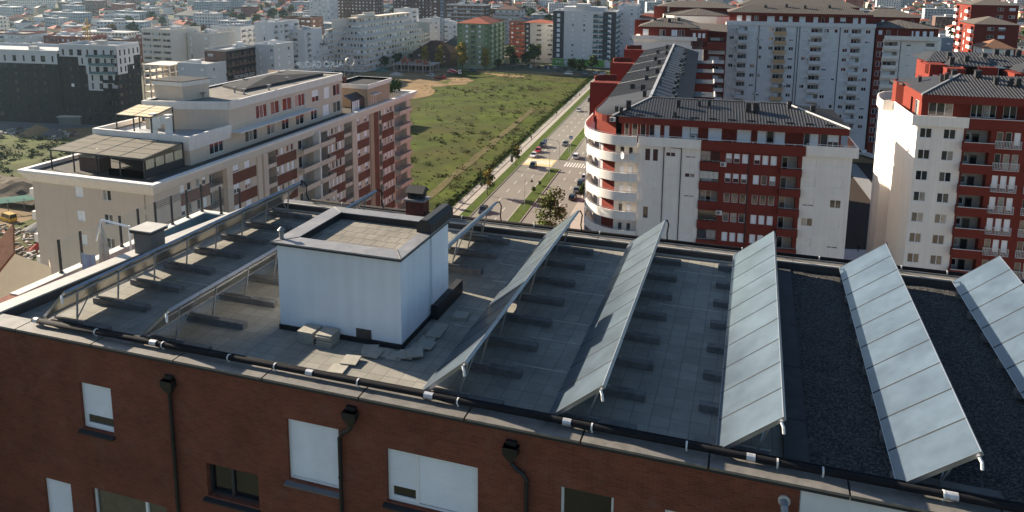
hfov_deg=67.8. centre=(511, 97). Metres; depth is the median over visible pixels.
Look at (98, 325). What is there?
ballast block
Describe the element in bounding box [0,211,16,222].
minibus
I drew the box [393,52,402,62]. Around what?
distant tree
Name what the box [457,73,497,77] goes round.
grass patch
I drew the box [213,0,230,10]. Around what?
apartment building
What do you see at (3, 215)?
window
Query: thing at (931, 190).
apartment building
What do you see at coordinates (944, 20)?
apartment building
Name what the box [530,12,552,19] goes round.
apartment building
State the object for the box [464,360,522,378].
ballast block
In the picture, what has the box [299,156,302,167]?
balcony door
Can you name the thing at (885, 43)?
balcony door
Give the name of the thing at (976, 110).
window
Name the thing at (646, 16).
house
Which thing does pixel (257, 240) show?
ballast block
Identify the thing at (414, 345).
paving slab
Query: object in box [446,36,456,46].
house
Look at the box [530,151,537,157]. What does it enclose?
car
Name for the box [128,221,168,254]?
chimney box
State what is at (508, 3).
house
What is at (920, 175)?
window
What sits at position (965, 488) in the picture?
ballast block
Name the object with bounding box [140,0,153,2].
apartment building
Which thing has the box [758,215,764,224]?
window
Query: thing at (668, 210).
window
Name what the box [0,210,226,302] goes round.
parapet wall
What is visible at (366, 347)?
paving slab
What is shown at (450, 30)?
apartment building
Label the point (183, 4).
distant woods
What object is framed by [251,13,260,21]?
distant tree
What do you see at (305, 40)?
apartment building
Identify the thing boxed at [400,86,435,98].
dirt
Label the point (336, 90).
penthouse window
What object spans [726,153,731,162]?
window
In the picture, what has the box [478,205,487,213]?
car
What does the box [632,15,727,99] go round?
apartment building
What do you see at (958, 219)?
balcony window
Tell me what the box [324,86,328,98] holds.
penthouse window
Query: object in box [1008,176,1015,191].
balcony door
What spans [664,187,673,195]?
window
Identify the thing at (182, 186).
window
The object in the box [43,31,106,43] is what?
apartment building
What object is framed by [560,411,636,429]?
ballast block
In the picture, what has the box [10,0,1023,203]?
ground
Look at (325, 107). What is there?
penthouse window
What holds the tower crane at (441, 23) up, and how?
on the ground at (509, 67)
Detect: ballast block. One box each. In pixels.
[50,316,111,329]
[93,295,150,311]
[130,277,183,292]
[149,334,211,348]
[163,262,215,274]
[185,311,247,329]
[193,247,243,258]
[219,292,277,307]
[221,234,268,244]
[245,222,291,231]
[249,275,278,285]
[268,211,311,219]
[431,387,503,404]
[448,248,496,258]
[448,265,482,274]
[460,234,509,244]
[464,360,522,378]
[483,337,537,351]
[500,313,551,327]
[515,294,564,305]
[529,276,574,287]
[541,260,584,269]
[552,246,593,255]
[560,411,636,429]
[599,385,645,401]
[614,355,653,370]
[624,331,660,344]
[632,309,666,321]
[639,289,671,299]
[646,272,676,281]
[651,257,680,265]
[694,436,768,454]
[699,400,719,414]
[703,369,721,382]
[707,343,724,354]
[710,319,726,329]
[713,299,728,308]
[716,281,730,289]
[718,264,731,272]
[862,365,866,374]
[870,395,874,405]
[879,429,982,458]
[890,471,1004,499]
[955,291,962,299]
[967,311,974,319]
[980,333,988,342]
[996,358,1004,368]
[1013,387,1023,398]
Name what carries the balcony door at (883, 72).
in the apartment tower at (897, 43)
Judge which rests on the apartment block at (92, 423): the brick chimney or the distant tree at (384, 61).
the brick chimney
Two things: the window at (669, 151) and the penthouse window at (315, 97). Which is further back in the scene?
the penthouse window at (315, 97)
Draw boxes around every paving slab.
[297,324,320,334]
[298,327,321,335]
[298,337,315,340]
[315,331,338,339]
[315,340,338,348]
[316,326,339,337]
[316,332,339,340]
[316,335,339,343]
[316,338,339,346]
[327,363,348,373]
[340,354,361,365]
[361,344,378,353]
[362,347,384,358]
[379,347,393,357]
[385,351,401,360]
[396,349,412,359]
[406,347,422,357]
[410,342,424,351]
[416,340,436,349]
[417,335,435,342]
[425,329,443,337]
[431,323,448,331]
[452,311,469,319]
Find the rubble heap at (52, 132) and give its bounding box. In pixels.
[40,128,64,137]
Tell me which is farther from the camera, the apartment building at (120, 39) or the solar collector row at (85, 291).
the apartment building at (120, 39)
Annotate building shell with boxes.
[142,61,177,99]
[391,56,440,72]
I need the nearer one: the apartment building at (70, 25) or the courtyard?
the courtyard
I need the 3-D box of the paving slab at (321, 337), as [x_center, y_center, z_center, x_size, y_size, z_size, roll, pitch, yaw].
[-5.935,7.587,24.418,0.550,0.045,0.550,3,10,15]
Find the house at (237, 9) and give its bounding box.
[230,6,240,12]
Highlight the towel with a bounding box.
[81,253,95,269]
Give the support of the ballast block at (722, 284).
on the apartment block at (92, 423)
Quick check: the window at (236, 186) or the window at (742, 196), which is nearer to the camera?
the window at (236, 186)
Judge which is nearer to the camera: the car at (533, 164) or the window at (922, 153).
the window at (922, 153)
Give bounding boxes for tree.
[106,24,116,29]
[124,15,133,19]
[124,21,140,31]
[146,10,156,17]
[158,16,165,23]
[229,12,239,18]
[238,12,245,19]
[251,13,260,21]
[265,8,274,17]
[278,8,287,17]
[380,56,389,65]
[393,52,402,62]
[420,45,428,61]
[434,44,444,64]
[455,41,468,68]
[480,47,490,65]
[481,169,495,194]
[494,59,500,66]
[505,44,515,56]
[508,54,518,68]
[512,145,521,164]
[520,52,530,66]
[526,7,535,15]
[528,43,541,65]
[534,186,567,227]
[544,14,552,20]
[567,58,576,68]
[575,58,587,70]
[578,182,584,201]
[587,54,598,70]
[947,26,953,34]
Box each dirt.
[0,126,99,227]
[342,69,473,88]
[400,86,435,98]
[485,73,526,76]
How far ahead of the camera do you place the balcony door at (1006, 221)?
112.22 m
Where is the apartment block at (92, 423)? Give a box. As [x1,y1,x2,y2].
[0,199,1023,511]
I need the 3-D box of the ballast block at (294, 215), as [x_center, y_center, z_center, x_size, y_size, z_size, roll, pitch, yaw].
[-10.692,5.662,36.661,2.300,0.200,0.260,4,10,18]
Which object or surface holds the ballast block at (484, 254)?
on the apartment block at (92, 423)
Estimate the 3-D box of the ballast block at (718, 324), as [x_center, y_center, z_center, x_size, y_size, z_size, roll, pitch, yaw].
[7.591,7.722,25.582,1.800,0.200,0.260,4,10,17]
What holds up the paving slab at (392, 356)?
on the apartment block at (92, 423)
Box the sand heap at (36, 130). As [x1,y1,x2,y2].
[19,124,49,136]
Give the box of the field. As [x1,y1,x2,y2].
[0,70,587,261]
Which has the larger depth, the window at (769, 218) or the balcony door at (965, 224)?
the window at (769, 218)
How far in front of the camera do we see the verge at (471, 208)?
243.30 m
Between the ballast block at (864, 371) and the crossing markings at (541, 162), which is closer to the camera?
the ballast block at (864, 371)
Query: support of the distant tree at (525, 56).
on the ground at (509, 67)
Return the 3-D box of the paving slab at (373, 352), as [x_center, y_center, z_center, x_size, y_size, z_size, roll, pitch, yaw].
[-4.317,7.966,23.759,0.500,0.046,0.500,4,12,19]
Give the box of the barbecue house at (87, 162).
[78,153,110,172]
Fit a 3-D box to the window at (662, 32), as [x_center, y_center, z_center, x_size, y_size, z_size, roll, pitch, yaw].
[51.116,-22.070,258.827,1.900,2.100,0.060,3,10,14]
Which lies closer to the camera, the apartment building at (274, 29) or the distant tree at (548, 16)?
the apartment building at (274, 29)
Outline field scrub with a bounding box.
[0,70,592,226]
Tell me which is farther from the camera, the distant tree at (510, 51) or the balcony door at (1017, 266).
the distant tree at (510, 51)
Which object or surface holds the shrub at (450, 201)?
on the ground at (509, 67)
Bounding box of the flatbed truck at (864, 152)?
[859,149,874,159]
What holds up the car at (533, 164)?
on the road at (507, 190)
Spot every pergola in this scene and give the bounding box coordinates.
[50,134,184,179]
[115,104,174,132]
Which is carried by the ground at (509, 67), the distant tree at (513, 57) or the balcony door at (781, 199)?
the distant tree at (513, 57)
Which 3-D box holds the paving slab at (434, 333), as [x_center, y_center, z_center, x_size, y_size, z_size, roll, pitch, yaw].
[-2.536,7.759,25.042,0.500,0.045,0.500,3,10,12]
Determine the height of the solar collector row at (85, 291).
1.368 m
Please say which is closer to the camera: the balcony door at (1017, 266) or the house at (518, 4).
the balcony door at (1017, 266)
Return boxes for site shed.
[57,115,81,124]
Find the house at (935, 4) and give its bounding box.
[931,1,939,7]
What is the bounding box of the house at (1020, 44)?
[1017,40,1023,50]
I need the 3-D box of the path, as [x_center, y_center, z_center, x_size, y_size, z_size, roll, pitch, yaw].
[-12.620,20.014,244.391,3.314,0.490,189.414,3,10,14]
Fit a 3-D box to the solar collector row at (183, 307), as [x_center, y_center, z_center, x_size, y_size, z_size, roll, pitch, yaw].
[-9.094,6.055,29.858,1.399,1.369,13.596,4,10,17]
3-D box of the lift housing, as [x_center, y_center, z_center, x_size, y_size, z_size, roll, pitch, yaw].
[-4.856,5.763,26.570,4.870,3.530,4.710,4,10,17]
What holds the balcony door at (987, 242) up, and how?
in the apartment building at (931, 190)
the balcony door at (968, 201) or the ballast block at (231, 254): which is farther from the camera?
the balcony door at (968, 201)
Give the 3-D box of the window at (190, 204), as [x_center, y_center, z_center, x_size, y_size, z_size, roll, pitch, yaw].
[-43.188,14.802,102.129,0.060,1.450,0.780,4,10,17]
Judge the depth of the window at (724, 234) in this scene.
122.79 m
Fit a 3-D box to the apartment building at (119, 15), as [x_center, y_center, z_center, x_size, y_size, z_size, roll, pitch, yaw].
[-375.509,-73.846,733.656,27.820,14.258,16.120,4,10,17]
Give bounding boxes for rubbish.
[0,127,78,259]
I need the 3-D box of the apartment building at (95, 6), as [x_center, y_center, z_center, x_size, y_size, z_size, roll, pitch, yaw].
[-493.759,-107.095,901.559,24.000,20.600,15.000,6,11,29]
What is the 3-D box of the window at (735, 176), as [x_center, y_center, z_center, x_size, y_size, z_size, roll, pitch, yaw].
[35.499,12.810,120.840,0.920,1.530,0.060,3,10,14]
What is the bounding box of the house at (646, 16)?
[640,14,653,19]
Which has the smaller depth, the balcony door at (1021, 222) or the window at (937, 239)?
the balcony door at (1021, 222)
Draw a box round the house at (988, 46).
[972,39,1014,72]
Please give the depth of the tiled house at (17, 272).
40.32 m
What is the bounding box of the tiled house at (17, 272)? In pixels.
[0,224,51,297]
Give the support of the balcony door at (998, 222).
in the apartment building at (931, 190)
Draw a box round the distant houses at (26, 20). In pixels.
[0,0,1023,41]
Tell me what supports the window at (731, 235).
in the apartment building at (679, 148)
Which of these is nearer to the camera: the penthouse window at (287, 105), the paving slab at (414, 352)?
the paving slab at (414, 352)
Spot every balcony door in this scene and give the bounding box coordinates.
[298,140,301,149]
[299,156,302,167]
[300,193,303,200]
[700,190,710,200]
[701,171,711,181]
[710,56,718,59]
[776,236,782,248]
[777,216,783,228]
[779,197,784,208]
[780,177,786,188]
[781,157,787,168]
[881,71,889,74]
[882,61,890,64]
[884,42,892,45]
[957,259,964,269]
[960,239,966,248]
[962,218,969,227]
[964,197,971,206]
[967,176,973,185]
[969,155,976,163]
[972,134,978,142]
[983,239,990,253]
[986,218,992,232]
[988,197,995,211]
[991,175,997,190]
[992,240,998,253]
[993,154,1000,168]
[994,219,1001,233]
[996,132,1003,146]
[997,197,1003,211]
[999,176,1006,190]
[1000,240,1007,254]
[1002,154,1009,169]
[1003,219,1009,233]
[1005,132,1011,147]
[1005,198,1012,212]
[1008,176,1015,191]
[1010,155,1018,169]
[1013,133,1020,147]
[1014,263,1020,276]
[1016,242,1023,256]
[1019,220,1023,235]
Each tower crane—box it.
[82,18,90,40]
[440,0,443,40]
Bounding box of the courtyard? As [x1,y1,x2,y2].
[792,162,873,249]
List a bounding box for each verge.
[450,72,599,206]
[459,72,609,219]
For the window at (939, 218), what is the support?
in the apartment building at (931, 190)
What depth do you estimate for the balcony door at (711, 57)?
261.45 m
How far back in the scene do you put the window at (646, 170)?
124.24 m
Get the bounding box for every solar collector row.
[41,182,300,322]
[140,190,376,341]
[422,211,578,395]
[448,202,496,265]
[548,220,665,420]
[716,231,785,452]
[839,243,983,483]
[952,256,1023,397]
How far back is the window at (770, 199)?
120.07 m
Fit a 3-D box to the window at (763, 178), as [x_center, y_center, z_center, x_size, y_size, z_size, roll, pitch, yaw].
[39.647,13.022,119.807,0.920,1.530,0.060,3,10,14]
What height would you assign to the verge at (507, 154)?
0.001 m
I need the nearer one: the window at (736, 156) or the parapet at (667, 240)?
the parapet at (667, 240)
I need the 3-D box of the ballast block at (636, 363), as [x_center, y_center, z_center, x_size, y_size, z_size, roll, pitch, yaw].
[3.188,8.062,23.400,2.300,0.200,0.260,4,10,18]
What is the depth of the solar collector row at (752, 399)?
22.06 m
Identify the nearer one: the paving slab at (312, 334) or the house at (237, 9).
the paving slab at (312, 334)
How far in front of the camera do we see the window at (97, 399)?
24.23 m
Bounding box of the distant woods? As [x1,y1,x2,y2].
[10,0,1023,42]
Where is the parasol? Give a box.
[95,219,131,262]
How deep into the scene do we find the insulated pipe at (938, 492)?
19.36 m
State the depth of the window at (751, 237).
121.75 m
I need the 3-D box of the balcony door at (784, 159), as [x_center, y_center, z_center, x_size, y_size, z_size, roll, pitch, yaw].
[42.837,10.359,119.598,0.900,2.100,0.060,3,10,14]
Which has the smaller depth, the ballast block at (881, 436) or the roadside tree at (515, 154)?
the ballast block at (881, 436)
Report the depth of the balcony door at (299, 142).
128.06 m
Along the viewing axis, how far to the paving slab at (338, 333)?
24.22 m
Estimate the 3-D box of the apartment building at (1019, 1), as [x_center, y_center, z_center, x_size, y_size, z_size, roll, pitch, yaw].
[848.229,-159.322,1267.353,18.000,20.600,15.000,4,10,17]
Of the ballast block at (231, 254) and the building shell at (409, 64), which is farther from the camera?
the building shell at (409, 64)
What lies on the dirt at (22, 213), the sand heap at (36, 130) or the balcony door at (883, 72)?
the sand heap at (36, 130)
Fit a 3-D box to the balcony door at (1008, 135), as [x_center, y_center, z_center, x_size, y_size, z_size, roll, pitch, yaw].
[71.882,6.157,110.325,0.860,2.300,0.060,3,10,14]
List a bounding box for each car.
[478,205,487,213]
[529,161,536,167]
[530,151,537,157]
[534,147,541,152]
[539,141,546,147]
[562,140,568,145]
[568,193,576,200]
[572,153,579,158]
[573,186,579,192]
[577,179,584,185]
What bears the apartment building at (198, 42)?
on the ground at (509, 67)
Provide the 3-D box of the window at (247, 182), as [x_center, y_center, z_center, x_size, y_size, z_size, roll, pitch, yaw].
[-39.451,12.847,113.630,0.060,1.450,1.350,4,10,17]
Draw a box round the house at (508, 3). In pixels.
[503,0,511,5]
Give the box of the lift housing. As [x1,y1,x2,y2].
[271,203,462,349]
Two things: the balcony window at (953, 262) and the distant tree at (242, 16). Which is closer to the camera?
the balcony window at (953, 262)
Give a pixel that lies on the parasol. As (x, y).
(104, 254)
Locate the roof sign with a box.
[289,57,354,76]
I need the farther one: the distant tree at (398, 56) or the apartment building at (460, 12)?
the apartment building at (460, 12)
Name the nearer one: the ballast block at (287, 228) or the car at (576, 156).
the ballast block at (287, 228)
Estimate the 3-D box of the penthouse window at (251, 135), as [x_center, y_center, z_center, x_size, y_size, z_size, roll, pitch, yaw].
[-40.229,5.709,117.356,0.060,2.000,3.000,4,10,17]
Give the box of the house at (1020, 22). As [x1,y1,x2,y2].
[1017,19,1023,26]
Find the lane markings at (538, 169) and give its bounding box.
[494,114,585,222]
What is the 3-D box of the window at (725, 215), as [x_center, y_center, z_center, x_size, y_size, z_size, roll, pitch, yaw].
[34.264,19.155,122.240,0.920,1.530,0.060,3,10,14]
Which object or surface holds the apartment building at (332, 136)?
on the ground at (509, 67)
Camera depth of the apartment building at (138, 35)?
480.75 m
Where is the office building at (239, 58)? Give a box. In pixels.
[204,41,256,81]
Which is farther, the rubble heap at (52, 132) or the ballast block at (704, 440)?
the rubble heap at (52, 132)
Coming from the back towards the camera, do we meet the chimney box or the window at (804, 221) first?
the window at (804, 221)
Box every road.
[0,113,144,131]
[374,67,594,75]
[470,95,589,223]
[521,137,585,226]
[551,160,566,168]
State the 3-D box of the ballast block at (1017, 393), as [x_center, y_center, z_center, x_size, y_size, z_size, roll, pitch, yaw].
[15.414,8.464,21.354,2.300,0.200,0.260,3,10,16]
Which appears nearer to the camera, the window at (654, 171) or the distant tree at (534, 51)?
the window at (654, 171)
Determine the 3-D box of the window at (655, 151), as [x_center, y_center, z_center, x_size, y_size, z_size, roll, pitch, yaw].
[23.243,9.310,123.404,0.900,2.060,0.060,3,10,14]
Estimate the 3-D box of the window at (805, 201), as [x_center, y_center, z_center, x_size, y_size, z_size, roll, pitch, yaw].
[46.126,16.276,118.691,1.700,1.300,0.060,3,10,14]
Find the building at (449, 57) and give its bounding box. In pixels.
[413,40,456,67]
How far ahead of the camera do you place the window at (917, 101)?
116.66 m
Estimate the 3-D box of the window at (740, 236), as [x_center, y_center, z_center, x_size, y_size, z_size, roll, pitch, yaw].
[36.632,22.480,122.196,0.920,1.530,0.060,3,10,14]
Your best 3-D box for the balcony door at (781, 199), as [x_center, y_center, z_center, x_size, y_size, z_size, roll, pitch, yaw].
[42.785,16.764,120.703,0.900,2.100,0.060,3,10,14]
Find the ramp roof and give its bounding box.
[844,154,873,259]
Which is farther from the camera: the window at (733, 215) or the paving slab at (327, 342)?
the window at (733, 215)
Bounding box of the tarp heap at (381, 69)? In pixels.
[374,66,388,71]
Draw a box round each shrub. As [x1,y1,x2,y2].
[390,81,394,92]
[448,198,454,205]
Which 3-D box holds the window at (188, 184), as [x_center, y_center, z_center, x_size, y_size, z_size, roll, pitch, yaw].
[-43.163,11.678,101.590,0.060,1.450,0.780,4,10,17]
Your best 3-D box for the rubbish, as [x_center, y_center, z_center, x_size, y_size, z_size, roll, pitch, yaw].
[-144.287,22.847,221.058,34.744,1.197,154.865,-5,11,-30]
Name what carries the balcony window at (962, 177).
in the apartment building at (931, 190)
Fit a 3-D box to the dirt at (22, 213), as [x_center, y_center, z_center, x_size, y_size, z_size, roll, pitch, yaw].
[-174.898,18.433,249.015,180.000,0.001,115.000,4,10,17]
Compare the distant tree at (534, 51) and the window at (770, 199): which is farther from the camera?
the distant tree at (534, 51)
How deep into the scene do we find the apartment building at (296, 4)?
1031.95 m
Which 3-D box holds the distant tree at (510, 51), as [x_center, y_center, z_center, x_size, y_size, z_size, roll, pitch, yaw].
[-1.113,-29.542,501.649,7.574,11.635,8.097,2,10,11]
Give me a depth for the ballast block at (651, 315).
26.34 m
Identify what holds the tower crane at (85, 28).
on the ground at (509, 67)
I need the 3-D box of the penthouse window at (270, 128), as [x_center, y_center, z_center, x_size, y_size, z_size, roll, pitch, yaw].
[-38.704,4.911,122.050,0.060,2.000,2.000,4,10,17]
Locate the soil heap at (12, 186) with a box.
[0,175,34,205]
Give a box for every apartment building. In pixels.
[0,0,7,5]
[0,4,24,16]
[0,16,6,29]
[0,29,47,43]
[0,42,64,123]
[6,17,9,29]
[7,0,41,11]
[17,70,417,273]
[42,0,54,8]
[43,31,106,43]
[44,15,68,30]
[49,10,92,23]
[58,0,81,10]
[58,40,143,124]
[61,22,85,29]
[62,3,85,11]
[78,28,139,37]
[82,0,106,15]
[94,36,141,66]
[96,18,150,32]
[104,13,139,19]
[107,0,115,4]
[111,2,136,10]
[114,9,148,20]
[115,0,140,7]
[136,33,143,61]
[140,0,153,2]
[141,25,200,83]
[142,6,158,14]
[174,10,229,19]
[177,58,226,85]
[187,0,215,6]
[187,29,234,59]
[193,0,213,10]
[193,10,222,27]
[211,23,254,44]
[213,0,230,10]
[218,18,251,24]
[227,0,243,7]
[241,4,258,16]
[252,40,293,75]
[254,19,299,42]
[284,15,322,34]
[290,26,321,71]
[291,0,308,9]
[292,10,309,15]
[309,0,337,21]
[314,27,343,71]
[323,20,331,34]
[332,12,429,71]
[338,0,383,18]
[393,0,431,18]
[394,7,418,20]
[419,16,450,40]
[431,0,458,17]
[443,21,457,41]
[446,2,489,21]
[457,16,505,68]
[483,0,496,3]
[495,6,524,43]
[509,16,532,57]
[522,1,535,14]
[524,19,552,62]
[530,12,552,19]
[538,0,553,7]
[548,1,568,11]
[584,44,858,262]
[590,0,606,5]
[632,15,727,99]
[638,0,654,13]
[645,0,662,11]
[654,0,736,60]
[663,0,674,14]
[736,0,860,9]
[845,0,863,6]
[864,8,921,22]
[866,69,1023,279]
[871,5,894,9]
[875,0,901,10]
[901,0,914,6]
[911,49,1023,264]
[921,7,955,24]
[932,14,954,28]
[938,34,953,51]
[951,0,1019,51]
[954,16,1019,67]
[1014,0,1023,6]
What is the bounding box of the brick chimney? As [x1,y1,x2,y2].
[404,185,430,216]
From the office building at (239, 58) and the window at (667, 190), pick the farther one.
the office building at (239, 58)
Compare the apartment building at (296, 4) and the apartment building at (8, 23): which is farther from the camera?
the apartment building at (296, 4)
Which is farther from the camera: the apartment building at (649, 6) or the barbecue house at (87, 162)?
the apartment building at (649, 6)
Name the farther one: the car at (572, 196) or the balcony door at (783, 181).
the car at (572, 196)
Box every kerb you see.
[455,81,593,211]
[469,94,589,216]
[507,170,548,220]
[520,169,560,221]
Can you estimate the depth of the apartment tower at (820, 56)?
260.23 m
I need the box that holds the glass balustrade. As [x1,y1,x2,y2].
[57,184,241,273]
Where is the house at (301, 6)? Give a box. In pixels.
[297,4,306,9]
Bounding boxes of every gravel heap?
[22,223,36,232]
[389,71,402,75]
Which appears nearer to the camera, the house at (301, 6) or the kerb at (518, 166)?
the kerb at (518, 166)
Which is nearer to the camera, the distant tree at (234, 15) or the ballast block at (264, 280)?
the ballast block at (264, 280)
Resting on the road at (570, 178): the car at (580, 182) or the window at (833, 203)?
the car at (580, 182)
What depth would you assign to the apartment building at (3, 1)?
869.49 m
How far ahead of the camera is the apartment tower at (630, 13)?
482.73 m
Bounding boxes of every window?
[1,213,16,218]
[4,55,52,59]
[46,478,72,511]
[78,383,115,440]
[95,488,166,511]
[119,48,139,77]
[180,185,183,193]
[181,205,185,216]
[187,182,190,190]
[188,202,191,213]
[197,199,200,209]
[203,196,206,206]
[203,464,260,511]
[210,140,223,154]
[233,164,238,172]
[234,183,239,193]
[244,160,249,167]
[245,129,256,142]
[245,178,250,188]
[246,199,251,205]
[256,104,266,118]
[267,123,274,134]
[271,100,278,114]
[282,97,291,110]
[282,119,288,129]
[284,419,338,498]
[295,93,304,107]
[296,114,303,125]
[311,110,316,119]
[312,89,318,102]
[323,30,331,43]
[323,104,328,115]
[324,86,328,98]
[333,84,339,95]
[333,100,339,112]
[382,448,477,511]
[561,487,613,511]
[642,206,647,217]
[642,225,647,233]
[643,29,648,34]
[643,187,648,198]
[644,168,649,179]
[645,148,650,160]
[650,207,655,218]
[651,188,656,199]
[652,149,657,160]
[652,168,657,180]
[659,29,664,35]
[663,206,672,214]
[663,225,671,233]
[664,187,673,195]
[666,148,675,156]
[671,30,676,35]
[679,30,684,35]
[684,188,693,196]
[685,149,695,157]
[685,169,694,177]
[721,232,727,240]
[722,212,728,221]
[723,193,729,201]
[725,173,730,182]
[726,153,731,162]
[729,233,734,241]
[730,213,736,221]
[731,193,737,202]
[732,174,738,182]
[734,154,739,162]
[737,233,743,241]
[738,214,744,222]
[739,194,745,202]
[741,174,746,183]
[742,154,747,163]
[749,234,754,242]
[750,215,756,223]
[751,195,757,203]
[753,175,758,184]
[754,155,760,164]
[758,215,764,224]
[759,196,765,204]
[761,176,766,184]
[762,156,768,164]
[766,216,772,224]
[768,196,773,205]
[769,176,775,185]
[770,156,776,165]
[801,218,811,225]
[802,198,813,205]
[826,240,837,248]
[829,200,840,208]
[907,253,918,262]
[909,233,920,242]
[911,212,922,221]
[913,191,925,200]
[914,99,918,114]
[915,170,927,179]
[917,149,929,158]
[919,128,931,137]
[928,103,953,115]
[930,255,941,264]
[932,235,944,244]
[934,214,946,223]
[936,193,948,202]
[939,172,950,181]
[941,151,953,160]
[943,129,955,138]
[951,258,955,264]
[953,238,958,244]
[956,217,960,224]
[958,196,962,203]
[960,175,965,182]
[963,154,967,161]
[965,133,969,139]
[970,105,982,117]
[983,105,996,117]
[1002,106,1016,118]
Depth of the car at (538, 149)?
257.16 m
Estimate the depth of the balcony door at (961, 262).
115.72 m
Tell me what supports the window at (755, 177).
in the apartment building at (679, 148)
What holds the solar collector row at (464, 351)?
on the apartment block at (92, 423)
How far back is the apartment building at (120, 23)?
654.16 m
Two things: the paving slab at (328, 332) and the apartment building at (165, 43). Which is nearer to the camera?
the paving slab at (328, 332)
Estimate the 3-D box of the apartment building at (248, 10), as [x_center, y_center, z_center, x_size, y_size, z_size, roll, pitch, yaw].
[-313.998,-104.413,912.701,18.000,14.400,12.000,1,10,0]
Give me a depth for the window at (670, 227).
124.88 m
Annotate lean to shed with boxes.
[0,195,33,210]
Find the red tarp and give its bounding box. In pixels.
[28,242,38,251]
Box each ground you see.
[0,134,96,177]
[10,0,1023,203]
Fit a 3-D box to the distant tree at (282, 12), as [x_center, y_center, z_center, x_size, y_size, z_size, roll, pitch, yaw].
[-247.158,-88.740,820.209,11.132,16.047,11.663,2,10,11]
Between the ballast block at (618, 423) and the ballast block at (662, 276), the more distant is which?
the ballast block at (662, 276)
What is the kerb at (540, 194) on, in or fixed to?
on the ground at (509, 67)
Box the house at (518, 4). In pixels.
[513,2,521,6]
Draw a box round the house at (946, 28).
[945,24,953,35]
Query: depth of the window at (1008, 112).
111.04 m
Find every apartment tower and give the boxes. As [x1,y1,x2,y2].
[552,3,620,67]
[618,1,641,56]
[723,4,875,148]
[865,20,941,153]
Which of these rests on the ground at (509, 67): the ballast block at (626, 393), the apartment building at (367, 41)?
the apartment building at (367, 41)
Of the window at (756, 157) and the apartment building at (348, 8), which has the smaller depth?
the window at (756, 157)
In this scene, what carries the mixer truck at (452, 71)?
on the dirt road at (441, 72)
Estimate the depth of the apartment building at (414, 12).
536.37 m
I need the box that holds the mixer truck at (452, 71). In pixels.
[446,69,461,74]
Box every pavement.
[452,72,606,214]
[569,195,584,232]
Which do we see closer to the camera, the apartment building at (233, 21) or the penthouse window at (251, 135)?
the penthouse window at (251, 135)
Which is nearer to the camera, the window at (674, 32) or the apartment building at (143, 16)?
the window at (674, 32)
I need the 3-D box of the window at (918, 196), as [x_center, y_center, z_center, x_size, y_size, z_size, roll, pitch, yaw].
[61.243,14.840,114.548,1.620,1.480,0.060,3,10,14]
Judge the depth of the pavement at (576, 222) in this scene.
192.11 m
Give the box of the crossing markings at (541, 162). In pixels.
[522,158,584,167]
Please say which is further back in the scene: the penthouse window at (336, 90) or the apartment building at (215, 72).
the apartment building at (215, 72)
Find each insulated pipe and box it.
[31,317,1023,511]
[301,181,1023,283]
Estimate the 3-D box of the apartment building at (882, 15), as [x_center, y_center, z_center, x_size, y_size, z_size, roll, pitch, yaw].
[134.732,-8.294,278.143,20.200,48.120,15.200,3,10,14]
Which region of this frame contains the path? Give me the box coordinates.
[427,108,536,199]
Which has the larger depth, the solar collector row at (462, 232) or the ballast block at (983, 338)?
the solar collector row at (462, 232)
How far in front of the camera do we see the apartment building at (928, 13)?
858.50 m
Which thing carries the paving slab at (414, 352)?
on the paving slab at (402, 353)
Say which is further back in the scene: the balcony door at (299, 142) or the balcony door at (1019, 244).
the balcony door at (299, 142)
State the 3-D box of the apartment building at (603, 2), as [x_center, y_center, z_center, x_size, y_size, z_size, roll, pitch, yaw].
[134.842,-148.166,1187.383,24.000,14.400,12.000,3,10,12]
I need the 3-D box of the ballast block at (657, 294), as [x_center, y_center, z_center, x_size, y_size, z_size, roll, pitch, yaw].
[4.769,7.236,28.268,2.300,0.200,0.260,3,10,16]
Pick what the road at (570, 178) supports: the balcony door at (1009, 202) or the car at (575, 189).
the car at (575, 189)
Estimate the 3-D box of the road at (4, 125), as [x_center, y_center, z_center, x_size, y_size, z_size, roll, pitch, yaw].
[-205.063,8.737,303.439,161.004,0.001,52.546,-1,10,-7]
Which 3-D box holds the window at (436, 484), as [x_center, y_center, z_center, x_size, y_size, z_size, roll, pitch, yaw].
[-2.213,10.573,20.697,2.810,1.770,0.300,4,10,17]
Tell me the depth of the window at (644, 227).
125.83 m
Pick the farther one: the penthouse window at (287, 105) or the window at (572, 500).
the penthouse window at (287, 105)
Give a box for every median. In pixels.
[508,168,559,221]
[558,128,585,159]
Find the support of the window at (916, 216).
in the apartment building at (931, 190)

